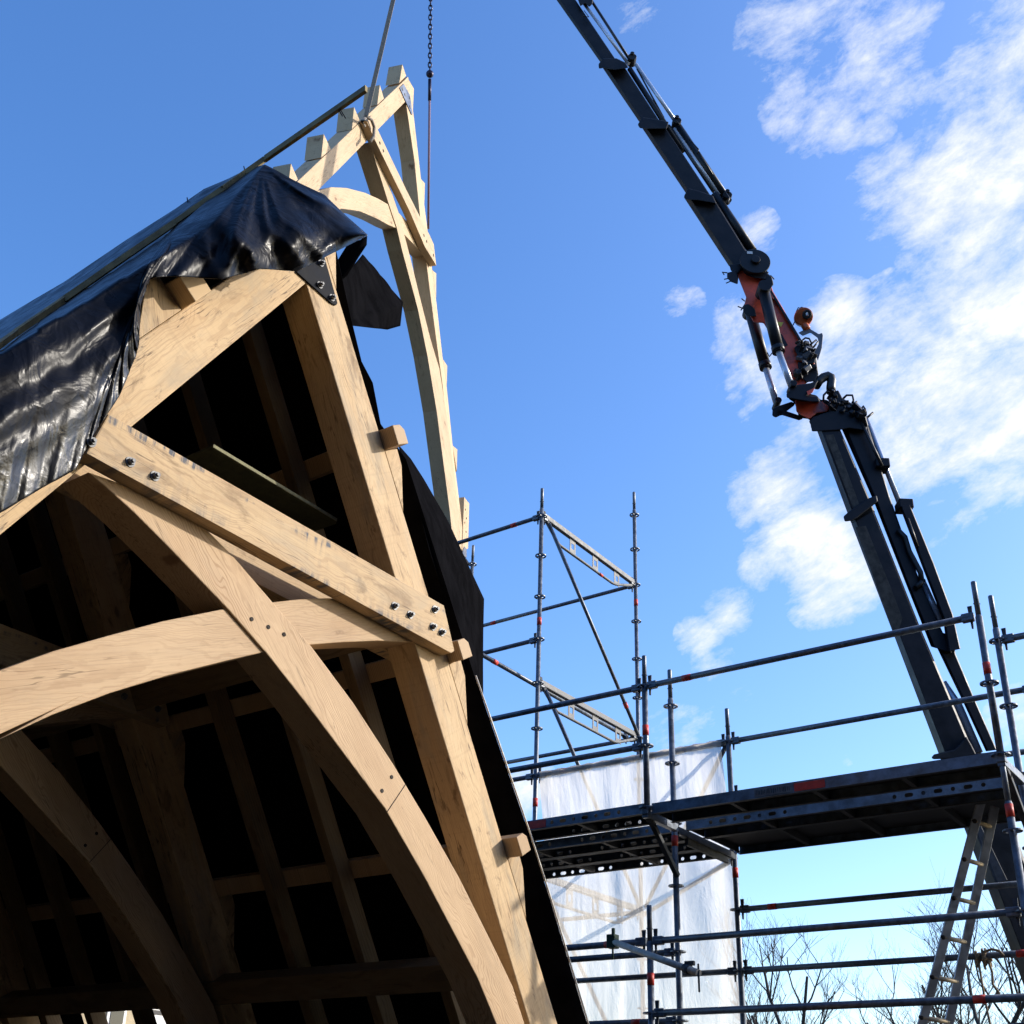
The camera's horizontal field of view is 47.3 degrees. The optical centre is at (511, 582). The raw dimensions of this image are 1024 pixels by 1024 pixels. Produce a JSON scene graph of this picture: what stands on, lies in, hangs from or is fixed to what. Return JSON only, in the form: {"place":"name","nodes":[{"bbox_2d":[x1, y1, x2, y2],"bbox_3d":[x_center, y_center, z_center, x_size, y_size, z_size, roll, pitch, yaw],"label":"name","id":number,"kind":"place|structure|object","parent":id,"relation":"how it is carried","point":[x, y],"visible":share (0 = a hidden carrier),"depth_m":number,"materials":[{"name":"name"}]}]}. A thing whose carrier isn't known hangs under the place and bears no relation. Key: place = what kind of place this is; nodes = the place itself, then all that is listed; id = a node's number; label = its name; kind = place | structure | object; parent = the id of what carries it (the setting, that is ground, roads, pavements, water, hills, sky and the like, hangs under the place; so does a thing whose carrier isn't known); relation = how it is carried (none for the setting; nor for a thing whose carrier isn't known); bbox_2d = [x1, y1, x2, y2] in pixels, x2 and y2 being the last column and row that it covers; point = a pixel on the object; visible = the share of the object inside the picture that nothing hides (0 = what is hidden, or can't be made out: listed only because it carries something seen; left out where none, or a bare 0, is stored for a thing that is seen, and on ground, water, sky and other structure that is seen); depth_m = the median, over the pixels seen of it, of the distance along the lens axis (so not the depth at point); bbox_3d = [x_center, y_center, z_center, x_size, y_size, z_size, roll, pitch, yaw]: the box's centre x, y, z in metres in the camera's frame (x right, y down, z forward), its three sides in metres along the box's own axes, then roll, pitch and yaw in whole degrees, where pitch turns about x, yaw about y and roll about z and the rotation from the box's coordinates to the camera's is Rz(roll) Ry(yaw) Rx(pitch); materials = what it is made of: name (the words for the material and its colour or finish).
{"place":"outdoors","nodes":[
{"label":"outdoors","id":0,"kind":"place"},
{"bbox_2d":[82,1009,165,1023],"bbox_3d":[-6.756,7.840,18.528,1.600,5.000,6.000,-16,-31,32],"label":"rendered house","id":1,"kind":"structure","parent":0,"point":[120,1017],"depth_m":18.62,"materials":[{"name":"stone"}]},
{"bbox_2d":[106,1011,126,1023],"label":"window frame","id":2,"kind":"structure","parent":1,"relation":"in","point":[117,1017],"depth_m":18.52,"materials":[{"name":"white"}]},
{"bbox_2d":[153,1009,165,1023],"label":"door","id":3,"kind":"structure","parent":1,"relation":"in","point":[159,1018],"depth_m":19.13,"materials":[{"name":"white"}]},
{"bbox_2d":[0,0,1023,1023],"label":"sky","id":4,"kind":"structure","parent":0,"point":[598,350],"materials":[{"name":"blue"}]},
{"label":"ground","id":5,"kind":"structure","parent":0,"visible":0},
{"bbox_2d":[468,545,476,575],"bbox_3d":[-0.691,3.664,14.526,0.122,9.350,0.122,-16,-31,32],"label":"scaffold standard","id":6,"kind":"object","parent":5,"relation":"on","point":[472,563],"visible":0.13,"depth_m":16.45,"materials":[{"name":"metal"}]},
{"bbox_2d":[530,488,546,841],"bbox_3d":[0.214,2.704,11.432,0.122,8.410,0.122,-16,-31,32],"label":"scaffold standard","id":7,"kind":"object","parent":5,"relation":"on","point":[536,728],"visible":0.66,"depth_m":12.39,"materials":[{"name":"metal"}]},
{"bbox_2d":[458,511,539,544],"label":"scaffold ledger","id":8,"kind":"object","parent":7,"relation":"attached to","point":[534,518],"visible":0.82,"depth_m":13.40,"materials":[{"name":"metal"}]},
{"bbox_2d":[483,633,536,654],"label":"scaffold ledger","id":9,"kind":"object","parent":7,"relation":"attached to","point":[513,645],"visible":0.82,"depth_m":12.62,"materials":[{"name":"metal"}]},
{"bbox_2d":[510,769,533,784],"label":"scaffold ledger","id":10,"kind":"object","parent":7,"relation":"attached to","point":[527,777],"visible":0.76,"depth_m":11.86,"materials":[{"name":"metal"}]},
{"bbox_2d":[540,677,637,744],"bbox_3d":[0.870,1.493,12.963,0.049,0.302,2.010,-16,-31,32],"label":"scaffold transom","id":11,"kind":"object","parent":7,"relation":"attached to","point":[597,715],"visible":0.97,"depth_m":12.98,"materials":[{"name":"metal"}]},
{"bbox_2d":[544,511,634,589],"bbox_3d":[0.931,-0.301,13.841,0.049,0.304,2.010,-16,-31,32],"label":"scaffold transom","id":12,"kind":"object","parent":7,"relation":"attached to","point":[592,552],"visible":1,"depth_m":13.84,"materials":[{"name":"metal"}]},
{"bbox_2d":[541,846,714,878],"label":"scaffold deck","id":13,"kind":"structure","parent":7,"relation":"attached to","point":[625,864],"depth_m":10.74,"materials":[{"name":"metal"}]},
{"bbox_2d":[537,734,725,782],"bbox_3d":[1.107,1.697,11.236,2.070,0.170,0.051,-16,-31,32],"label":"scaffold ledger","id":14,"kind":"object","parent":7,"relation":"attached to","point":[722,736],"visible":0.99,"depth_m":10.73,"materials":[{"name":"metal"}]},
{"bbox_2d":[540,740,746,1023],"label":"plastic sheet","id":15,"kind":"object","parent":14,"relation":"hanging from","point":[593,908],"visible":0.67,"depth_m":10.63,"materials":[{"name":"white plastic"}]},
{"bbox_2d":[630,492,642,754],"bbox_3d":[1.440,3.035,13.139,0.122,9.390,0.122,-16,-31,32],"label":"scaffold standard","id":16,"kind":"object","parent":5,"relation":"on","point":[635,620],"visible":0.54,"depth_m":14.42,"materials":[{"name":"metal"}]},
{"bbox_2d":[483,653,628,743],"bbox_3d":[0.299,1.150,12.541,0.051,0.208,3.542,-17,-32,33],"label":"scaffold ledger","id":17,"kind":"object","parent":16,"relation":"attached to","point":[529,681],"visible":0.63,"depth_m":12.47,"materials":[{"name":"metal"}]},
{"bbox_2d":[483,586,633,626],"bbox_3d":[0.478,0.329,15.312,2.560,0.170,0.051,-16,-31,32],"label":"scaffold ledger","id":18,"kind":"object","parent":16,"relation":"attached to","point":[558,605],"visible":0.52,"depth_m":15.20,"materials":[{"name":"metal"}]},
{"bbox_2d":[543,687,579,764],"bbox_3d":[0.886,2.352,12.555,0.041,2.004,2.014,-16,-31,32],"label":"scaffold brace","id":19,"kind":"object","parent":16,"relation":"attached to","point":[560,724],"visible":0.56,"depth_m":12.35,"materials":[{"name":"metal"}]},
{"bbox_2d":[506,736,633,763],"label":"scaffold ledger","id":20,"kind":"object","parent":16,"relation":"attached to","point":[587,747],"visible":0.44,"depth_m":14.28,"materials":[{"name":"metal"}]},
{"bbox_2d":[547,520,639,735],"bbox_3d":[0.947,0.556,13.434,0.051,2.004,2.014,-16,-31,32],"label":"scaffold brace","id":21,"kind":"object","parent":16,"relation":"attached to","point":[625,704],"visible":0.91,"depth_m":13.40,"materials":[{"name":"metal"}]},
{"bbox_2d":[643,905,656,1023],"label":"scaffold standard","id":22,"kind":"object","parent":5,"relation":"on","point":[650,986],"visible":0.97,"depth_m":8.49,"materials":[{"name":"metal"}]},
{"bbox_2d":[565,930,646,950],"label":"scaffold ledger","id":23,"kind":"object","parent":22,"relation":"attached to","point":[640,941],"visible":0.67,"depth_m":8.81,"materials":[{"name":"metal"}]},
{"bbox_2d":[606,928,701,991],"bbox_3d":[0.986,2.638,8.213,0.090,0.544,1.095,15,-29,-25],"label":"loose tube","id":24,"kind":"object","parent":23,"relation":"attached to","point":[613,942],"visible":1,"depth_m":8.18,"materials":[{"name":"metal"}]},
{"bbox_2d":[654,993,1023,1023],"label":"scaffold ledger","id":25,"kind":"object","parent":22,"relation":"attached to","point":[905,1002],"visible":1,"depth_m":7.61,"materials":[{"name":"metal"}]},
{"bbox_2d":[663,669,688,1023],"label":"scaffold standard","id":26,"kind":"object","parent":5,"relation":"on","point":[670,705],"visible":0.88,"depth_m":9.31,"materials":[{"name":"metal"}]},
{"bbox_2d":[534,825,684,859],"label":"scaffold deck","id":27,"kind":"structure","parent":26,"relation":"attached to","point":[584,844],"depth_m":10.00,"materials":[{"name":"metal"}]},
{"bbox_2d":[555,821,631,838],"bbox_3d":[0.377,2.151,10.065,1.500,0.035,0.200,-16,-31,32],"label":"scaffold board","id":28,"kind":"object","parent":27,"relation":"on","point":[607,826],"visible":0.06,"depth_m":9.75,"materials":[{"name":"black metal"}]},
{"bbox_2d":[568,943,674,962],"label":"scaffold ledger","id":29,"kind":"object","parent":26,"relation":"attached to","point":[665,952],"visible":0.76,"depth_m":9.26,"materials":[{"name":"metal"}]},
{"bbox_2d":[589,1016,676,1023],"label":"scaffold ledger","id":30,"kind":"object","parent":26,"relation":"attached to","point":[667,1020],"visible":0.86,"depth_m":8.96,"materials":[{"name":"metal"}]},
{"bbox_2d":[641,807,679,876],"bbox_3d":[1.164,2.019,9.129,0.060,0.458,0.521,-16,-31,32],"label":"deck bracket","id":31,"kind":"object","parent":26,"relation":"attached to","point":[652,820],"visible":1,"depth_m":9.13,"materials":[{"name":"metal"}]},
{"bbox_2d":[526,803,651,840],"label":"scaffold deck","id":32,"kind":"structure","parent":31,"relation":"on","point":[596,821],"depth_m":9.49,"materials":[{"name":"metal"}]},
{"bbox_2d":[637,655,653,810],"bbox_3d":[1.064,1.182,9.323,0.122,1.300,0.122,-16,-31,32],"label":"scaffold standard","id":33,"kind":"object","parent":31,"relation":"on","point":[646,745],"visible":1,"depth_m":9.28,"materials":[{"name":"metal"}]},
{"bbox_2d":[489,678,641,721],"bbox_3d":[-0.002,1.150,10.197,2.590,0.170,0.048,-16,-31,32],"label":"scaffold ledger","id":34,"kind":"object","parent":33,"relation":"attached to","point":[634,689],"visible":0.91,"depth_m":9.84,"materials":[{"name":"metal"}]},
{"bbox_2d":[507,736,642,773],"bbox_3d":[-0.017,1.599,9.977,2.590,0.170,0.048,-16,-31,32],"label":"scaffold ledger","id":35,"kind":"object","parent":33,"relation":"attached to","point":[634,747],"visible":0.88,"depth_m":9.57,"materials":[{"name":"metal"}]},
{"bbox_2d":[647,606,974,694],"bbox_3d":[2.149,0.533,8.787,2.580,0.170,0.051,-16,-31,32],"label":"scaffold ledger","id":36,"kind":"object","parent":33,"relation":"attached to","point":[968,617],"visible":1,"depth_m":8.68,"materials":[{"name":"metal"}]},
{"bbox_2d":[678,825,735,865],"bbox_3d":[1.624,2.187,9.813,0.050,0.170,1.030,-16,-31,32],"label":"deck transom","id":37,"kind":"object","parent":26,"relation":"attached to","point":[707,847],"visible":0.87,"depth_m":9.77,"materials":[{"name":"metal"}]},
{"bbox_2d":[538,838,696,869],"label":"scaffold deck","id":38,"kind":"structure","parent":37,"relation":"on","point":[608,856],"depth_m":10.41,"materials":[{"name":"metal"}]},
{"bbox_2d":[722,708,745,1023],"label":"scaffold standard","id":39,"kind":"object","parent":5,"relation":"on","point":[736,909],"visible":0.7,"depth_m":10.03,"materials":[{"name":"metal"}]},
{"bbox_2d":[574,961,737,983],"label":"scaffold ledger","id":40,"kind":"object","parent":39,"relation":"attached to","point":[729,971],"visible":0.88,"depth_m":10.19,"materials":[{"name":"metal"}]},
{"bbox_2d":[731,685,1023,749],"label":"scaffold ledger","id":41,"kind":"object","parent":39,"relation":"attached to","point":[951,702],"visible":1,"depth_m":9.94,"materials":[{"name":"metal"}]},
{"bbox_2d":[740,881,1017,918],"bbox_3d":[3.017,2.482,9.295,2.620,0.170,0.051,-16,-31,32],"label":"scaffold ledger","id":42,"kind":"object","parent":39,"relation":"attached to","point":[891,895],"visible":1,"depth_m":9.38,"materials":[{"name":"metal"}]},
{"bbox_2d":[734,749,1023,790],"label":"scaffold ledger","id":43,"kind":"object","parent":39,"relation":"attached to","point":[1011,752],"visible":0.02,"depth_m":9.15,"materials":[{"name":"metal"}]},
{"bbox_2d":[743,950,1023,980],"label":"scaffold ledger","id":44,"kind":"object","parent":39,"relation":"attached to","point":[887,961],"visible":1,"depth_m":9.19,"materials":[{"name":"metal"}]},
{"bbox_2d":[974,948,1009,1023],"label":"knotted rope","id":45,"kind":"object","parent":44,"relation":"hanging from","point":[985,960],"visible":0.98,"depth_m":8.66,"materials":[{"name":"brown fabric"}]},
{"bbox_2d":[744,952,806,1023],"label":"bare tree","id":46,"kind":"object","parent":5,"relation":"on","point":[767,998],"visible":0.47,"depth_m":30.26,"materials":[{"name":"brown plant"}]},
{"bbox_2d":[557,0,1023,1023],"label":"lorry crane","id":47,"kind":"object","parent":5,"relation":"on","point":[831,416],"visible":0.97,"depth_m":11.85,"materials":[{"name":"paint"}]},
{"bbox_2d":[361,0,394,143],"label":"lifting sling","id":48,"kind":"object","parent":47,"relation":"hanging from","point":[378,62],"visible":1,"depth_m":14.37,"materials":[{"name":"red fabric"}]},
{"bbox_2d":[273,65,468,562],"bbox_3d":[-1.480,-4.244,15.074,0.306,5.784,6.953,-5,-27,14],"label":"oak truss","id":49,"kind":"object","parent":48,"relation":"hanging from","point":[325,160],"visible":0.82,"depth_m":15.60,"materials":[{"name":"beige wood"}]},
{"bbox_2d":[426,0,433,228],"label":"lifting chain","id":50,"kind":"object","parent":47,"relation":"hanging from","point":[429,73],"visible":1,"depth_m":16.48,"materials":[{"name":"metal"}]},
{"bbox_2d":[741,897,848,1023],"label":"bare tree","id":51,"kind":"object","parent":5,"relation":"on","point":[776,1014],"visible":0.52,"depth_m":28.31,"materials":[{"name":"brown plant"}]},
{"bbox_2d":[807,930,955,1023],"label":"bare tree","id":52,"kind":"object","parent":5,"relation":"on","point":[877,1019],"visible":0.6,"depth_m":31.43,"materials":[{"name":"brown plant"}]},
{"bbox_2d":[877,905,1014,1023],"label":"bare tree","id":53,"kind":"object","parent":5,"relation":"on","point":[933,1008],"visible":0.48,"depth_m":29.70,"materials":[{"name":"brown plant"}]},
{"bbox_2d":[880,860,1023,1023],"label":"bare tree","id":54,"kind":"object","parent":5,"relation":"on","point":[1018,1005],"visible":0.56,"depth_m":28.10,"materials":[{"name":"brown plant"}]},
{"bbox_2d":[917,804,998,1023],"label":"ladder","id":55,"kind":"object","parent":5,"relation":"on","point":[935,977],"visible":0.97,"depth_m":8.36,"materials":[{"name":"metal"}]},
{"bbox_2d":[986,976,1022,1023],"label":"bare tree","id":56,"kind":"object","parent":5,"relation":"on","point":[1004,1011],"visible":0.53,"depth_m":32.47,"materials":[{"name":"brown plant"}]},
{"bbox_2d":[988,595,1023,849],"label":"scaffold standard","id":57,"kind":"object","parent":5,"relation":"on","point":[1008,703],"visible":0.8,"depth_m":8.26,"materials":[{"name":"metal"}]},
{"bbox_2d":[686,777,1019,838],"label":"scaffold deck","id":58,"kind":"structure","parent":57,"relation":"attached to","point":[936,797],"depth_m":8.82,"materials":[{"name":"metal"}]},
{"bbox_2d":[1001,628,1023,649],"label":"scaffold ledger","id":59,"kind":"object","parent":57,"relation":"attached to","point":[1011,638],"visible":1,"depth_m":8.39,"materials":[{"name":"metal"}]},
{"bbox_2d":[1000,766,1023,924],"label":"scaffold standard","id":60,"kind":"object","parent":5,"relation":"on","point":[1012,830],"visible":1,"depth_m":7.38,"materials":[{"name":"metal"}]},
{"bbox_2d":[652,898,1021,952],"bbox_3d":[2.088,2.328,7.907,2.580,0.170,0.048,-16,-31,32],"label":"scaffold ledger","id":61,"kind":"object","parent":60,"relation":"attached to","point":[1008,912],"visible":1,"depth_m":7.79,"materials":[{"name":"metal"}]},
{"bbox_2d":[971,581,1010,756],"bbox_3d":[3.211,0.571,7.914,0.122,1.290,0.122,-16,-31,32],"label":"scaffold standard","id":62,"kind":"object","parent":60,"relation":"on","point":[989,683],"visible":0.97,"depth_m":7.87,"materials":[{"name":"metal"}]},
{"bbox_2d":[995,753,1023,827],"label":"deck bracket","id":63,"kind":"object","parent":60,"relation":"attached to","point":[1015,775],"visible":0.88,"depth_m":7.70,"materials":[{"name":"metal"}]},
{"bbox_2d":[652,751,1000,822],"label":"scaffold deck","id":64,"kind":"structure","parent":63,"relation":"on","point":[961,769],"depth_m":8.38,"materials":[{"name":"metal"}]},
{"bbox_3d":[-2.560,5.506,8.692,8.200,0.800,0.450,-16,-31,32],"label":"dwarf wall","id":65,"kind":"object","parent":5,"relation":"on","visible":0},
{"bbox_2d":[0,895,39,1023],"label":"oak truss","id":66,"kind":"object","parent":65,"relation":"on","point":[12,976],"visible":0.61,"depth_m":9.10,"materials":[{"name":"wood"}]},
{"bbox_2d":[23,816,107,1023],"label":"common rafter","id":67,"kind":"object","parent":65,"relation":"on","point":[62,911],"visible":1,"depth_m":8.64,"materials":[{"name":"brown wood"}]},
{"bbox_2d":[0,531,156,1023],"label":"common rafter","id":68,"kind":"object","parent":65,"relation":"on","point":[22,621],"depth_m":8.33,"materials":[{"name":"brown wood"}]},
{"bbox_2d":[26,500,180,945],"bbox_3d":[-2.583,1.829,8.109,0.075,5.369,3.492,-16,-31,32],"label":"common rafter","id":69,"kind":"object","parent":65,"relation":"on","point":[73,633],"visible":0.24,"depth_m":8.06,"materials":[{"name":"brown wood"}]},
{"bbox_2d":[132,417,328,1023],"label":"common rafter","id":70,"kind":"object","parent":65,"relation":"on","point":[257,827],"visible":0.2,"depth_m":7.45,"materials":[{"name":"brown wood"}]},
{"bbox_2d":[181,371,397,1023],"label":"common rafter","id":71,"kind":"object","parent":65,"relation":"on","point":[307,765],"visible":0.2,"depth_m":7.13,"materials":[{"name":"brown wood"}]},
{"bbox_2d":[242,320,465,1023],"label":"common rafter","id":72,"kind":"object","parent":65,"relation":"on","point":[292,466],"depth_m":6.80,"materials":[{"name":"brown wood"}]},
{"bbox_3d":[-6.666,2.865,3.584,8.200,0.800,0.450,-16,-31,32],"label":"dwarf wall","id":73,"kind":"object","parent":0,"visible":0},
{"bbox_2d":[0,490,256,1023],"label":"oak truss","id":74,"kind":"object","parent":73,"relation":"on","point":[40,794],"visible":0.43,"depth_m":7.65,"materials":[{"name":"wood"}]},
{"bbox_2d":[21,648,365,739],"bbox_3d":[-3.959,1.187,8.645,7.990,0.201,0.192,-16,-31,32],"label":"side purlin","id":75,"kind":"object","parent":74,"relation":"attached to","point":[165,690],"depth_m":7.31,"materials":[{"name":"brown wood"}]},
{"bbox_2d":[0,957,452,1017],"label":"side purlin","id":76,"kind":"object","parent":74,"relation":"attached to","point":[406,976],"visible":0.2,"depth_m":7.42,"materials":[{"name":"brown wood"}]},
{"bbox_2d":[0,252,556,1023],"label":"oak truss","id":77,"kind":"object","parent":73,"relation":"on","point":[270,598],"visible":0.83,"depth_m":5.85,"materials":[{"name":"wood"}]},
{"bbox_2d":[165,277,210,308],"bbox_3d":[-4.816,-0.437,7.663,8.200,0.164,0.182,-16,-31,32],"label":"purlin","id":78,"kind":"object","parent":77,"relation":"on","point":[185,292],"visible":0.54,"depth_m":5.46,"materials":[{"name":"brown wood"}]},
{"bbox_2d":[0,425,407,600],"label":"purlin","id":79,"kind":"object","parent":77,"relation":"on","point":[391,437],"visible":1,"depth_m":6.86,"materials":[{"name":"brown wood"}]},
{"bbox_2d":[0,252,588,1023],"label":"roof membrane","id":80,"kind":"object","parent":79,"relation":"on","point":[236,406],"visible":0.36,"depth_m":7.61,"materials":[{"name":"black plastic"}]},
{"bbox_2d":[399,447,483,698],"bbox_3d":[-0.465,-0.116,7.861,0.487,2.054,2.554,1,-26,2],"label":"membrane flap","id":81,"kind":"object","parent":80,"relation":"hanging from","point":[466,596],"visible":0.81,"depth_m":7.88,"materials":[{"name":"black plastic"}]},
{"bbox_2d":[40,638,471,762],"bbox_3d":[-3.598,1.330,8.749,8.200,0.129,0.139,-16,-31,32],"label":"purlin","id":82,"kind":"object","parent":77,"relation":"attached to","point":[379,670],"visible":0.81,"depth_m":7.46,"materials":[{"name":"brown wood"}]},
{"bbox_2d":[185,444,336,530],"bbox_3d":[-1.458,-0.453,6.364,0.556,0.022,0.921,-16,-31,32],"label":"chipboard panel","id":83,"kind":"object","parent":77,"relation":"attached to","point":[236,472],"visible":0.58,"depth_m":6.22,"materials":[{"name":"brown wood"}]},
{"bbox_2d":[5,833,530,923],"bbox_3d":[-3.268,2.430,8.771,8.200,0.129,0.139,-16,-31,32],"label":"purlin","id":84,"kind":"object","parent":77,"relation":"on","point":[515,845],"visible":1,"depth_m":7.48,"materials":[{"name":"brown wood"}]},
{"bbox_3d":[-5.561,0.559,6.214,8.070,5.523,3.666,-16,-31,32],"label":"roof membrane","id":85,"kind":"object","parent":77,"relation":"on","visible":0},
{"bbox_2d":[0,165,367,512],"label":"tarpaulin","id":86,"kind":"object","parent":85,"relation":"on","point":[65,368],"visible":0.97,"depth_m":5.05,"materials":[{"name":"black plastic"}]},
{"bbox_2d":[0,85,366,348],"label":"ridge batten","id":87,"kind":"object","parent":86,"relation":"on","point":[19,330],"visible":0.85,"depth_m":6.17,"materials":[{"name":"black metal"}]},
{"bbox_2d":[343,254,402,329],"bbox_3d":[-0.995,-1.938,7.985,0.296,1.830,1.975,2,-26,0],"label":"tarp flap","id":88,"kind":"object","parent":86,"relation":"attached to","point":[374,300],"visible":0.9,"depth_m":7.88,"materials":[{"name":"black plastic"}]},
{"bbox_3d":[4.080,2.946,8.200,0.122,5.370,0.122,-16,-31,32],"label":"scaffold standard","id":89,"kind":"object","parent":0,"visible":0},
{"bbox_2d":[707,794,1020,854],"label":"scaffold deck","id":90,"kind":"structure","parent":89,"relation":"attached to","point":[940,819],"depth_m":9.40,"materials":[{"name":"metal"}]}
]}

